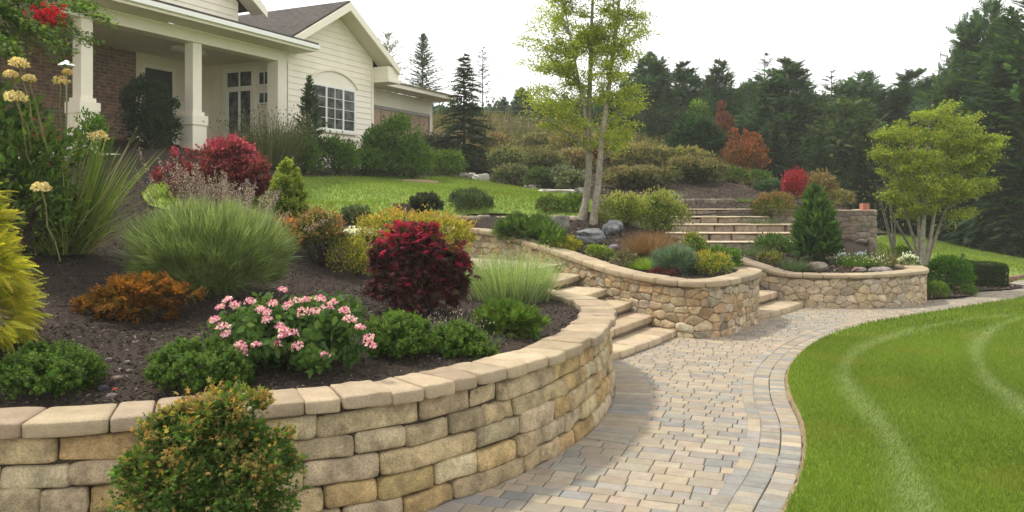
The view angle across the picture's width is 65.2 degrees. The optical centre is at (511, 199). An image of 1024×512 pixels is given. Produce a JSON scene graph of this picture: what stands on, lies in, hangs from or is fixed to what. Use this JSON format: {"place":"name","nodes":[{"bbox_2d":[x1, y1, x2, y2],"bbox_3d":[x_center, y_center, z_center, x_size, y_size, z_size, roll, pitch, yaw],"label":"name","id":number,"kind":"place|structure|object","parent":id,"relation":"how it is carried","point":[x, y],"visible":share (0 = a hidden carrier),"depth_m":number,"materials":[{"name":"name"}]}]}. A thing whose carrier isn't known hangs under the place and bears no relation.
{"place":"outdoors","nodes":[
{"label":"outdoors","id":0,"kind":"place"},
{"bbox_2d":[141,175,591,227],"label":"lawn","id":1,"kind":"structure","parent":0,"point":[444,206],"depth_m":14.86,"materials":[{"name":"green plant"}]},
{"bbox_2d":[0,122,900,413],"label":"mulch bank","id":2,"kind":"structure","parent":0,"point":[286,376],"depth_m":6.35,"materials":[{"name":"brown soil"}]},
{"bbox_2d":[0,182,53,352],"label":"golden conifer","id":3,"kind":"object","parent":2,"relation":"on","point":[16,290],"visible":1,"depth_m":4.44,"materials":[{"name":"yellow plant"}]},
{"bbox_2d":[0,56,98,260],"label":"tall shrub","id":4,"kind":"object","parent":2,"relation":"on","point":[15,135],"visible":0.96,"depth_m":6.30,"materials":[{"name":"green plant"}]},
{"bbox_2d":[0,337,111,399],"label":"green mound","id":5,"kind":"object","parent":2,"relation":"on","point":[55,366],"visible":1,"depth_m":4.02,"materials":[{"name":"green plant"}]},
{"bbox_2d":[0,0,119,69],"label":"maple tree","id":6,"kind":"object","parent":2,"relation":"on","point":[12,17],"visible":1,"depth_m":6.54,"materials":[{"name":"red plant"}]},
{"bbox_2d":[10,68,169,256],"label":"spiky grass","id":7,"kind":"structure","parent":2,"relation":"on","point":[82,246],"depth_m":6.68,"materials":[{"name":"green plant"}]},
{"bbox_2d":[69,106,116,172],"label":"green shrub","id":8,"kind":"object","parent":2,"relation":"on","point":[97,121],"visible":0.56,"depth_m":11.40,"materials":[{"name":"green plant"}]},
{"bbox_2d":[69,270,206,323],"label":"orange maple","id":9,"kind":"object","parent":2,"relation":"on","point":[146,288],"visible":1,"depth_m":5.59,"materials":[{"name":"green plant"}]},
{"bbox_2d":[114,72,184,149],"bbox_3d":[-7.134,-1.721,15.719,1.247,1.573,1.199,0,0,0],"label":"evergreen shrub","id":10,"kind":"object","parent":2,"relation":"on","point":[143,120],"visible":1,"depth_m":15.56,"materials":[{"name":"green plant"}]},
{"bbox_2d":[141,332,255,395],"bbox_3d":[-1.665,0.884,4.317,0.578,0.331,0.567,0,0,0],"label":"green mound","id":11,"kind":"object","parent":2,"relation":"on","point":[229,364],"visible":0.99,"depth_m":4.18,"materials":[{"name":"green plant"}]},
{"bbox_2d":[109,190,303,299],"bbox_3d":[-2.411,0.399,6.435,1.520,0.974,1.446,0,0,0],"label":"grass clump","id":12,"kind":"object","parent":2,"relation":"on","point":[228,255],"visible":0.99,"depth_m":6.15,"materials":[{"name":"green plant"}]},
{"bbox_2d":[149,132,274,200],"bbox_3d":[-3.587,-0.363,9.715,1.543,0.918,1.118,0,0,0],"label":"red maple","id":13,"kind":"object","parent":2,"relation":"on","point":[239,161],"visible":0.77,"depth_m":9.49,"materials":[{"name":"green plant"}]},
{"bbox_2d":[0,0,456,167],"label":"house","id":14,"kind":"structure","parent":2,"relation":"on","point":[209,60],"depth_m":18.67,"materials":[{"name":"paint"}]},
{"bbox_2d":[141,63,175,143],"bbox_3d":[-8.224,-1.985,18.616,0.058,2.270,0.920,0,0,26],"label":"door","id":15,"kind":"structure","parent":14,"relation":"in","point":[165,73],"depth_m":18.70,"materials":[{"name":"paint"}]},
{"bbox_2d":[223,66,256,143],"bbox_3d":[-6.652,-2.040,19.530,1.050,2.380,0.058,0,0,26],"label":"porch window","id":16,"kind":"structure","parent":14,"relation":"in","point":[239,84],"depth_m":19.53,"materials":[{"name":"glass"}]},
{"bbox_2d":[311,82,357,135],"bbox_3d":[-4.531,-2.310,20.449,0.070,1.200,1.860,0,0,26],"label":"window","id":17,"kind":"structure","parent":14,"relation":"in","point":[338,104],"depth_m":20.55,"materials":[{"name":"grey glass"}]},
{"bbox_2d":[134,148,331,238],"bbox_3d":[-2.866,-0.058,8.226,2.022,0.997,0.774,0,0,0],"label":"heather","id":18,"kind":"object","parent":2,"relation":"on","point":[208,190],"visible":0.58,"depth_m":8.15,"materials":[{"name":"pink plant"}]},
{"bbox_2d":[208,103,326,167],"bbox_3d":[-5.195,-1.374,17.263,2.449,1.360,2.557,0,0,0],"label":"willowy shrub","id":19,"kind":"object","parent":2,"relation":"on","point":[272,148],"visible":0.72,"depth_m":16.89,"materials":[{"name":"green plant"}]},
{"bbox_2d":[267,156,311,222],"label":"cone conifer","id":20,"kind":"object","parent":2,"relation":"on","point":[293,196],"visible":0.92,"depth_m":9.21,"materials":[{"name":"green plant"}]},
{"bbox_2d":[200,286,379,378],"bbox_3d":[-1.270,0.756,4.676,1.078,0.525,0.801,0,0,0],"label":"flowering shrub","id":21,"kind":"object","parent":2,"relation":"on","point":[306,332],"visible":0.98,"depth_m":4.49,"materials":[{"name":"green plant"}]},
{"bbox_2d":[279,130,327,175],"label":"foundation shrub","id":22,"kind":"object","parent":2,"relation":"on","point":[311,151],"visible":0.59,"depth_m":17.46,"materials":[{"name":"green plant"}]},
{"bbox_2d":[283,75,336,170],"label":"columnar tree","id":23,"kind":"object","parent":2,"relation":"on","point":[308,100],"visible":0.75,"depth_m":18.21,"materials":[{"name":"green plant"}]},
{"bbox_2d":[288,203,349,266],"bbox_3d":[-2.167,0.406,8.956,0.715,0.754,0.756,0,0,0],"label":"bronze shrub","id":24,"kind":"object","parent":2,"relation":"on","point":[331,229],"visible":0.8,"depth_m":8.81,"materials":[{"name":"brown plant"}]},
{"bbox_2d":[316,130,365,175],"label":"foundation shrub","id":25,"kind":"object","parent":2,"relation":"on","point":[341,155],"visible":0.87,"depth_m":18.39,"materials":[{"name":"green plant"}]},
{"bbox_2d":[315,231,372,275],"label":"yellow shrub","id":26,"kind":"object","parent":2,"relation":"on","point":[360,256],"visible":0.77,"depth_m":8.89,"materials":[{"name":"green plant"}]},
{"bbox_2d":[346,146,396,177],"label":"foundation shrub","id":27,"kind":"object","parent":2,"relation":"on","point":[374,164],"visible":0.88,"depth_m":19.39,"materials":[{"name":"green plant"}]},
{"bbox_2d":[357,111,429,176],"bbox_3d":[-2.981,-1.380,20.254,1.912,1.802,1.647,0,0,20],"label":"shrub","id":28,"kind":"object","parent":2,"relation":"on","point":[399,126],"visible":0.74,"depth_m":19.87,"materials":[{"name":"green plant"}]},
{"bbox_2d":[362,307,437,361],"bbox_3d":[-0.705,0.848,5.016,0.485,0.347,0.482,0,0,0],"label":"green mound","id":29,"kind":"object","parent":2,"relation":"on","point":[409,333],"visible":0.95,"depth_m":4.91,"materials":[{"name":"green plant"}]},
{"bbox_2d":[346,203,478,252],"bbox_3d":[-1.258,0.414,10.037,1.693,0.764,1.406,0,0,0],"label":"yellow shrub","id":30,"kind":"object","parent":2,"relation":"on","point":[371,222],"visible":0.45,"depth_m":9.83,"materials":[{"name":"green plant"}]},
{"bbox_2d":[392,139,441,179],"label":"leafy shrub","id":31,"kind":"object","parent":2,"relation":"on","point":[420,147],"visible":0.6,"depth_m":20.14,"materials":[{"name":"green plant"}]},
{"bbox_2d":[359,218,481,315],"bbox_3d":[-0.748,0.540,6.286,0.861,0.806,0.870,0,0,43],"label":"red maple","id":32,"kind":"object","parent":2,"relation":"on","point":[408,259],"visible":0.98,"depth_m":6.13,"materials":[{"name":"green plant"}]},
{"bbox_2d":[0,182,851,408],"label":"mulch chips","id":33,"kind":"object","parent":2,"relation":"on","point":[82,329],"visible":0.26,"depth_m":5.59,"materials":[{"name":"brown wood"}]},
{"bbox_2d":[407,190,445,211],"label":"dark ball shrub","id":34,"kind":"object","parent":2,"relation":"on","point":[425,198],"visible":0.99,"depth_m":11.34,"materials":[{"name":"green plant"}]},
{"bbox_2d":[427,145,469,176],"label":"yellow green shrub","id":35,"kind":"object","parent":2,"relation":"on","point":[454,160],"visible":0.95,"depth_m":22.25,"materials":[{"name":"green plant"}]},
{"bbox_2d":[430,53,496,171],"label":"spruce","id":36,"kind":"object","parent":2,"relation":"on","point":[471,151],"visible":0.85,"depth_m":24.82,"materials":[{"name":"green plant"}]},
{"bbox_2d":[430,317,500,359],"bbox_3d":[-0.339,0.902,5.189,0.456,0.284,0.445,0,0,-36],"label":"green mound","id":37,"kind":"object","parent":2,"relation":"on","point":[461,337],"visible":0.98,"depth_m":5.09,"materials":[{"name":"green plant"}]},
{"bbox_2d":[445,182,493,210],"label":"grey green shrub","id":38,"kind":"object","parent":2,"relation":"on","point":[461,198],"visible":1,"depth_m":14.50,"materials":[{"name":"green plant"}]},
{"bbox_2d":[487,161,527,185],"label":"scrub bush","id":39,"kind":"object","parent":2,"relation":"on","point":[509,173],"visible":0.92,"depth_m":22.00,"materials":[{"name":"green plant"}]},
{"bbox_2d":[466,296,551,340],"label":"juniper","id":40,"kind":"object","parent":2,"relation":"on","point":[505,315],"visible":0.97,"depth_m":5.75,"materials":[{"name":"green plant"}]},
{"bbox_2d":[482,141,535,177],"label":"grassy shrub","id":41,"kind":"object","parent":2,"relation":"on","point":[506,154],"visible":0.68,"depth_m":23.58,"materials":[{"name":"green plant"}]},
{"bbox_2d":[489,210,565,247],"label":"juniper","id":42,"kind":"object","parent":2,"relation":"on","point":[513,223],"visible":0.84,"depth_m":12.37,"materials":[{"name":"green plant"}]},
{"bbox_2d":[464,240,594,304],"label":"airy grass","id":43,"kind":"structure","parent":2,"relation":"on","point":[527,283],"depth_m":7.91,"materials":[{"name":"green plant"}]},
{"bbox_2d":[520,165,559,188],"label":"scrub bush","id":44,"kind":"object","parent":2,"relation":"on","point":[538,175],"visible":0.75,"depth_m":20.73,"materials":[{"name":"green plant"}]},
{"bbox_2d":[517,144,572,181],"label":"grey green bush","id":45,"kind":"object","parent":2,"relation":"on","point":[548,158],"visible":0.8,"depth_m":22.14,"materials":[{"name":"green plant"}]},
{"bbox_2d":[553,168,584,190],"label":"scrub bush","id":46,"kind":"object","parent":2,"relation":"on","point":[568,179],"visible":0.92,"depth_m":19.84,"materials":[{"name":"green plant"}]},
{"bbox_2d":[543,125,598,151],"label":"ochre bush","id":47,"kind":"object","parent":2,"relation":"on","point":[555,143],"visible":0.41,"depth_m":26.23,"materials":[{"name":"green plant"}]},
{"bbox_2d":[475,266,675,359],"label":"stairs","id":48,"kind":"structure","parent":2,"relation":"on","point":[632,333],"depth_m":9.54,"materials":[{"name":"stone"}]},
{"bbox_2d":[511,0,659,224],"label":"double trunk tree","id":49,"kind":"object","parent":2,"relation":"on","point":[594,38],"visible":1,"depth_m":13.76,"materials":[{"name":"green plant"}]},
{"bbox_2d":[445,227,761,338],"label":"retaining wall","id":50,"kind":"structure","parent":2,"relation":"on","point":[719,306],"depth_m":10.05,"materials":[{"name":"stone"}]},
{"bbox_2d":[589,189,652,226],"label":"light green shrub","id":51,"kind":"object","parent":2,"relation":"on","point":[630,206],"visible":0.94,"depth_m":13.75,"materials":[{"name":"green plant"}]},
{"bbox_2d":[605,139,680,166],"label":"olive bush","id":52,"kind":"object","parent":2,"relation":"on","point":[638,151],"visible":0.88,"depth_m":23.09,"materials":[{"name":"green plant"}]},
{"bbox_2d":[612,163,676,189],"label":"olive bush","id":53,"kind":"object","parent":2,"relation":"on","point":[643,173],"visible":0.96,"depth_m":20.02,"materials":[{"name":"green plant"}]},
{"bbox_2d":[616,51,674,121],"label":"conifer","id":54,"kind":"object","parent":2,"relation":"on","point":[652,76],"visible":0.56,"depth_m":35.45,"materials":[{"name":"green plant"}]},
{"bbox_2d":[606,229,694,255],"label":"brown grass","id":55,"kind":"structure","parent":2,"relation":"on","point":[645,244],"depth_m":11.81,"materials":[{"name":"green plant"}]},
{"bbox_2d":[626,185,694,234],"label":"light green shrub","id":56,"kind":"object","parent":2,"relation":"on","point":[670,206],"visible":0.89,"depth_m":13.91,"materials":[{"name":"green plant"}]},
{"bbox_2d":[648,242,700,275],"bbox_3d":[2.178,0.827,10.751,0.818,0.577,0.809,0,0,0],"label":"blue fescue","id":57,"kind":"object","parent":2,"relation":"on","point":[679,255],"visible":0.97,"depth_m":10.60,"materials":[{"name":"green plant"}]},
{"bbox_2d":[645,60,719,137],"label":"conifer","id":58,"kind":"object","parent":2,"relation":"on","point":[683,91],"visible":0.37,"depth_m":34.53,"materials":[{"name":"green plant"}]},
{"bbox_2d":[659,152,730,183],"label":"olive bush","id":59,"kind":"object","parent":2,"relation":"on","point":[702,167],"visible":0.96,"depth_m":20.87,"materials":[{"name":"green plant"}]},
{"bbox_2d":[661,111,730,156],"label":"shrub","id":60,"kind":"object","parent":2,"relation":"on","point":[693,129],"visible":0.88,"depth_m":25.51,"materials":[{"name":"green plant"}]},
{"bbox_2d":[685,248,733,274],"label":"yellow green shrub","id":61,"kind":"object","parent":2,"relation":"on","point":[706,261],"visible":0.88,"depth_m":10.66,"materials":[{"name":"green plant"}]},
{"bbox_2d":[701,57,750,110],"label":"conifer","id":62,"kind":"object","parent":2,"relation":"on","point":[723,89],"visible":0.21,"depth_m":35.76,"materials":[{"name":"green plant"}]},
{"bbox_2d":[661,209,794,249],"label":"stairs","id":63,"kind":"structure","parent":2,"relation":"on","point":[732,232],"depth_m":16.60,"materials":[{"name":"stone"}]},
{"bbox_2d":[717,127,773,170],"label":"orange red shrub","id":64,"kind":"object","parent":2,"relation":"on","point":[742,153],"visible":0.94,"depth_m":24.30,"materials":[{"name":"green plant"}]},
{"bbox_2d":[512,176,1018,298],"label":"mulch chips","id":65,"kind":"object","parent":2,"relation":"on","point":[734,186],"visible":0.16,"depth_m":17.51,"materials":[{"name":"brown wood"}]},
{"bbox_2d":[748,231,793,253],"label":"green shrub","id":66,"kind":"object","parent":2,"relation":"on","point":[771,240],"visible":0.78,"depth_m":14.69,"materials":[{"name":"green plant"}]},
{"bbox_2d":[746,189,799,219],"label":"olive shrub","id":67,"kind":"object","parent":2,"relation":"on","point":[772,198],"visible":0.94,"depth_m":17.20,"materials":[{"name":"green plant"}]},
{"bbox_2d":[726,56,849,173],"bbox_3d":[10.871,-2.901,31.027,6.132,5.385,5.839,0,0,-18],"label":"conifer","id":68,"kind":"object","parent":2,"relation":"on","point":[796,109],"visible":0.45,"depth_m":30.29,"materials":[{"name":"green plant"}]},
{"bbox_2d":[780,164,810,197],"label":"red bush","id":69,"kind":"object","parent":2,"relation":"on","point":[798,182],"visible":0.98,"depth_m":18.81,"materials":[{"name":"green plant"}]},
{"bbox_2d":[782,182,846,261],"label":"dark conifer","id":70,"kind":"object","parent":2,"relation":"on","point":[815,231],"visible":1,"depth_m":13.90,"materials":[{"name":"green plant"}]},
{"bbox_2d":[800,167,840,198],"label":"tan bush","id":71,"kind":"object","parent":2,"relation":"on","point":[828,181],"visible":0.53,"depth_m":19.05,"materials":[{"name":"brown plant"}]},
{"bbox_2d":[796,133,856,207],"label":"conifer","id":72,"kind":"object","parent":2,"relation":"on","point":[818,149],"visible":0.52,"depth_m":25.88,"materials":[{"name":"green plant"}]},
{"bbox_2d":[787,94,920,217],"bbox_3d":[12.197,-1.567,29.014,4.631,4.695,4.677,0,0,13],"label":"tree","id":73,"kind":"object","parent":2,"relation":"on","point":[853,128],"visible":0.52,"depth_m":28.33,"materials":[{"name":"green plant"}]},
{"bbox_2d":[823,70,906,129],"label":"conifer","id":74,"kind":"object","parent":2,"relation":"on","point":[867,86],"visible":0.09,"depth_m":35.42,"materials":[{"name":"green plant"}]},
{"bbox_2d":[859,176,915,253],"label":"bare sapling","id":75,"kind":"object","parent":2,"relation":"on","point":[892,241],"visible":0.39,"depth_m":14.89,"materials":[{"name":"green plant"}]},
{"bbox_2d":[875,67,929,147],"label":"conifer","id":76,"kind":"object","parent":2,"relation":"on","point":[904,85],"visible":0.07,"depth_m":34.67,"materials":[{"name":"green plant"}]},
{"bbox_2d":[867,142,940,232],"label":"conifer","id":77,"kind":"object","parent":2,"relation":"on","point":[894,211],"visible":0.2,"depth_m":27.82,"materials":[{"name":"green plant"}]},
{"bbox_2d":[862,97,1011,265],"bbox_3d":[7.567,-0.318,14.314,2.363,3.007,1.725,0,0,30],"label":"multi stem tree","id":78,"kind":"object","parent":2,"relation":"on","point":[948,187],"visible":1,"depth_m":14.18,"materials":[{"name":"green plant"}]},
{"bbox_2d":[171,0,1023,106],"label":"sky","id":79,"kind":"structure","parent":0,"point":[885,37],"materials":[{"name":"white"}]},
{"bbox_2d":[432,109,906,232],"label":"hillside","id":80,"kind":"structure","parent":0,"point":[741,183],"depth_m":30.28,"materials":[{"name":"green plant"}]},
{"bbox_2d":[400,33,448,107],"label":"conifer","id":81,"kind":"object","parent":80,"relation":"on","point":[422,47],"visible":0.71,"depth_m":39.78,"materials":[{"name":"green plant"}]},
{"bbox_2d":[757,124,793,182],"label":"conifer","id":82,"kind":"object","parent":80,"relation":"on","point":[774,165],"visible":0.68,"depth_m":26.92,"materials":[{"name":"green plant"}]},
{"bbox_2d":[553,96,1019,243],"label":"undergrowth","id":83,"kind":"object","parent":80,"relation":"on","point":[666,117],"visible":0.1,"depth_m":31.94,"materials":[{"name":"green plant"}]},
{"bbox_2d":[841,149,890,225],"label":"conifer","id":84,"kind":"object","parent":80,"relation":"on","point":[860,177],"visible":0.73,"depth_m":26.91,"materials":[{"name":"green plant"}]},
{"bbox_2d":[425,280,1023,511],"bbox_3d":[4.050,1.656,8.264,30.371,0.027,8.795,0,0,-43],"label":"path","id":85,"kind":"structure","parent":0,"point":[618,450],"depth_m":5.61,"materials":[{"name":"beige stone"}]},
{"bbox_2d":[94,376,322,511],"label":"bronze bush","id":86,"kind":"object","parent":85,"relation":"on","point":[170,461],"visible":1,"depth_m":2.92,"materials":[{"name":"green plant"}]},
{"bbox_2d":[758,290,802,319],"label":"stairs","id":87,"kind":"structure","parent":85,"relation":"on","point":[770,305],"depth_m":11.90,"materials":[{"name":"stone"}]},
{"bbox_2d":[780,333,833,511],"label":"soil edge","id":88,"kind":"object","parent":85,"relation":"on","point":[799,417],"visible":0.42,"depth_m":5.66,"materials":[{"name":"brown soil"}]},
{"bbox_2d":[655,232,1023,298],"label":"ground","id":89,"kind":"structure","parent":0,"point":[1015,269],"depth_m":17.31,"materials":[{"name":"green plant"}]},
{"bbox_2d":[0,289,616,511],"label":"retaining wall","id":90,"kind":"structure","parent":89,"relation":"on","point":[423,441],"depth_m":4.18,"materials":[{"name":"stone"}]},
{"bbox_2d":[677,242,928,308],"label":"retaining wall","id":91,"kind":"structure","parent":89,"relation":"on","point":[907,286],"depth_m":12.30,"materials":[{"name":"stone"}]},
{"bbox_2d":[770,209,877,259],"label":"retaining wall","id":92,"kind":"structure","parent":89,"relation":"on","point":[857,225],"depth_m":17.07,"materials":[{"name":"stone"}]},
{"bbox_2d":[877,88,911,222],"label":"conifer","id":93,"kind":"object","parent":89,"relation":"on","point":[896,104],"visible":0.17,"depth_m":32.85,"materials":[{"name":"green plant"}]},
{"bbox_2d":[888,129,980,244],"bbox_3d":[14.959,-0.455,28.054,3.341,4.103,3.325,0,0,-36],"label":"conifer","id":94,"kind":"object","parent":89,"relation":"on","point":[936,226],"visible":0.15,"depth_m":27.67,"materials":[{"name":"green plant"}]},
{"bbox_2d":[905,39,1016,232],"bbox_3d":[17.178,-2.139,29.999,5.035,8.170,5.085,0,0,36],"label":"tree","id":95,"kind":"object","parent":89,"relation":"on","point":[947,61],"visible":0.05,"depth_m":30.23,"materials":[{"name":"green plant"}]},
{"bbox_2d":[926,124,1004,246],"bbox_3d":[14.883,-0.387,25.990,2.643,4.250,2.532,0,0,18],"label":"conifer","id":96,"kind":"object","parent":89,"relation":"on","point":[961,226],"visible":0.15,"depth_m":25.89,"materials":[{"name":"green plant"}]},
{"bbox_2d":[910,0,1023,214],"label":"conifer","id":97,"kind":"object","parent":89,"relation":"on","point":[968,34],"visible":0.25,"depth_m":28.76,"materials":[{"name":"green plant"}]},
{"bbox_2d":[926,6,1023,253],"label":"conifer","id":98,"kind":"object","parent":89,"relation":"on","point":[1007,46],"visible":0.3,"depth_m":25.84,"materials":[{"name":"green plant"}]},
{"bbox_2d":[927,277,1023,298],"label":"planting bed","id":99,"kind":"object","parent":89,"relation":"on","point":[956,292],"visible":0.18,"depth_m":14.49,"materials":[{"name":"brown soil"}]},
{"bbox_2d":[924,253,979,289],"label":"clipped shrub","id":100,"kind":"object","parent":99,"relation":"on","point":[949,268],"visible":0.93,"depth_m":14.26,"materials":[{"name":"green plant"}]},
{"bbox_2d":[962,261,1009,287],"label":"hedge","id":101,"kind":"object","parent":99,"relation":"on","point":[993,273],"visible":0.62,"depth_m":14.96,"materials":[{"name":"green plant"}]},
{"bbox_2d":[933,0,1023,213],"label":"conifer","id":102,"kind":"object","parent":89,"relation":"on","point":[1015,61],"visible":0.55,"depth_m":24.89,"materials":[{"name":"green plant"}]},
{"bbox_2d":[939,57,1023,256],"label":"conifer","id":103,"kind":"object","parent":89,"relation":"on","point":[1000,72],"visible":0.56,"depth_m":24.83,"materials":[{"name":"green plant"}]},
{"bbox_2d":[967,87,1023,257],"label":"conifer","id":104,"kind":"object","parent":89,"relation":"on","point":[1018,200],"visible":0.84,"depth_m":23.98,"materials":[{"name":"green plant"}]},
{"bbox_2d":[782,300,1023,511],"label":"front lawn","id":105,"kind":"structure","parent":0,"point":[880,496],"depth_m":5.57,"materials":[{"name":"green plant"}]},
{"bbox_2d":[829,295,1023,335],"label":"lawn grass","id":106,"kind":"structure","parent":0,"point":[985,322],"depth_m":10.44,"materials":[{"name":"green plant"}]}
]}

